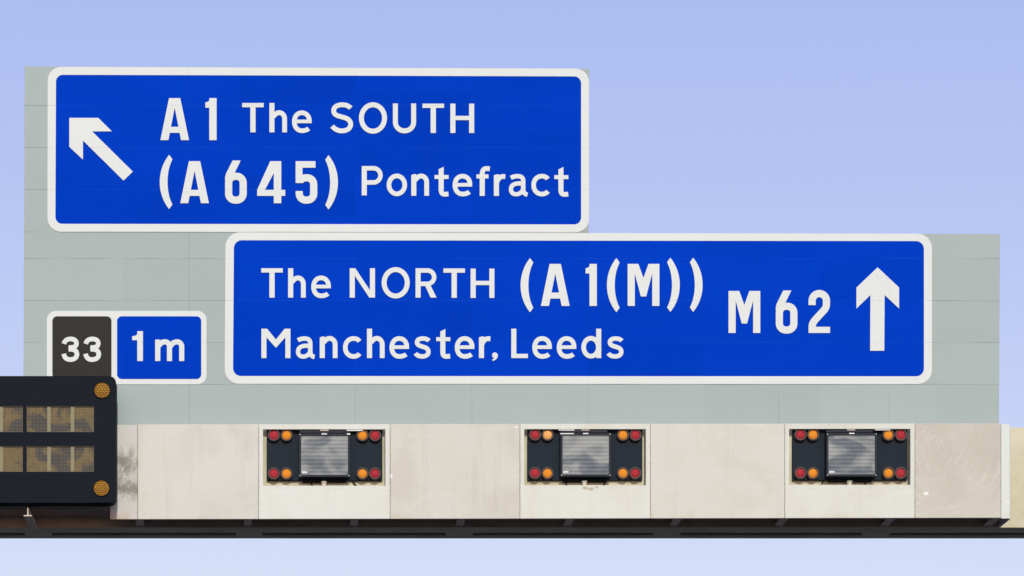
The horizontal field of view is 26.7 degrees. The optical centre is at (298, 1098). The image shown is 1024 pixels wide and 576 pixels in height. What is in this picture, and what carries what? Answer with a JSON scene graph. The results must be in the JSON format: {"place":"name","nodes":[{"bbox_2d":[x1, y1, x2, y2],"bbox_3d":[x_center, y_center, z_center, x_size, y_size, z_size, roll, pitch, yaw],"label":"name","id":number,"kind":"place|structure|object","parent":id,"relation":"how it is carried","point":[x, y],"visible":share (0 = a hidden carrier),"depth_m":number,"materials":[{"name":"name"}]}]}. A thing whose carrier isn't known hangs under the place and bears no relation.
{"place":"outdoors","nodes":[
{"label":"outdoors","id":0,"kind":"place"},
{"bbox_2d":[0,0,1023,575],"label":"sky","id":1,"kind":"structure","parent":0,"point":[706,116],"materials":[{"name":"blue"}]},
{"bbox_3d":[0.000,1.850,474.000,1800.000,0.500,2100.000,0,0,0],"label":"ground","id":2,"kind":"structure","parent":0,"visible":0},
{"bbox_2d":[0,423,1023,537],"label":"gantry","id":3,"kind":"object","parent":2,"relation":"on","point":[965,480],"visible":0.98,"depth_m":24.00,"materials":[{"name":"metal"}]},
{"bbox_2d":[0,376,116,507],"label":"message sign","id":4,"kind":"object","parent":3,"relation":"attached to","point":[58,440],"visible":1,"depth_m":23.70,"materials":[{"name":"metal"}]},
{"bbox_2d":[0,406,22,431],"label":"display window","id":5,"kind":"structure","parent":4,"relation":"in","point":[11,417],"depth_m":23.72,"materials":[{"name":"beige glass"}]},
{"bbox_2d":[0,446,22,471],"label":"display window","id":6,"kind":"structure","parent":4,"relation":"in","point":[11,457],"depth_m":23.72,"materials":[{"name":"beige glass"}]},
{"bbox_2d":[27,406,93,431],"bbox_3d":[-2.650,-7.553,23.711,0.748,0.292,0.016,0,0,0],"label":"display window","id":7,"kind":"structure","parent":4,"relation":"in","point":[39,418],"depth_m":23.72,"materials":[{"name":"beige glass"}]},
{"bbox_2d":[27,446,93,471],"bbox_3d":[-2.650,-7.110,23.711,0.748,0.289,0.016,0,0,0],"label":"display window","id":8,"kind":"structure","parent":4,"relation":"in","point":[39,458],"depth_m":23.72,"materials":[{"name":"beige glass"}]},
{"bbox_2d":[267,430,381,485],"bbox_3d":[0.292,-7.205,24.039,1.306,0.745,0.128,0,0,0],"label":"lane signal","id":9,"kind":"object","parent":3,"relation":"attached to","point":[323,457],"visible":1,"depth_m":24.02,"materials":[{"name":"painted metal"},{"name":"plastic"},{"name":"glass"}]},
{"bbox_2d":[24,66,999,424],"bbox_3d":[2.406,-9.618,24.130,11.033,4.089,0.060,0,0,0],"label":"sign board","id":10,"kind":"object","parent":3,"relation":"attached to","point":[124,270],"visible":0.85,"depth_m":24.10,"materials":[{"name":"grey metal"}]},
{"bbox_2d":[47,311,206,383],"bbox_3d":[-1.943,-8.484,24.095,1.804,0.830,0.008,0,0,0],"label":"distance sign","id":11,"kind":"object","parent":10,"relation":"attached to","point":[144,347],"visible":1,"depth_m":24.09,"materials":[{"name":"blue metal"}]},
{"bbox_2d":[47,67,588,232],"bbox_3d":[0.221,-10.718,24.095,6.118,1.871,0.008,0,0,0],"label":"direction sign","id":12,"kind":"object","parent":10,"relation":"attached to","point":[264,149],"visible":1,"depth_m":24.10,"materials":[{"name":"blue metal"}]},
{"bbox_2d":[225,232,931,383],"bbox_3d":[3.159,-8.928,24.095,7.988,1.714,0.008,0,0,0],"label":"direction sign","id":13,"kind":"object","parent":10,"relation":"attached to","point":[555,308],"visible":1,"depth_m":24.10,"materials":[{"name":"blue metal"}]},
{"bbox_2d":[527,429,641,484],"bbox_3d":[3.229,-7.210,24.039,1.296,0.743,0.128,0,0,0],"label":"lane signal","id":14,"kind":"object","parent":3,"relation":"attached to","point":[582,456],"visible":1,"depth_m":24.02,"materials":[{"name":"painted metal"},{"name":"plastic"},{"name":"glass"}]},
{"bbox_2d":[792,429,906,484],"bbox_3d":[6.219,-7.215,24.039,1.296,0.735,0.128,0,0,0],"label":"lane signal","id":15,"kind":"object","parent":3,"relation":"attached to","point":[848,456],"visible":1,"depth_m":24.02,"materials":[{"name":"painted metal"},{"name":"plastic"},{"name":"glass"}]}
]}

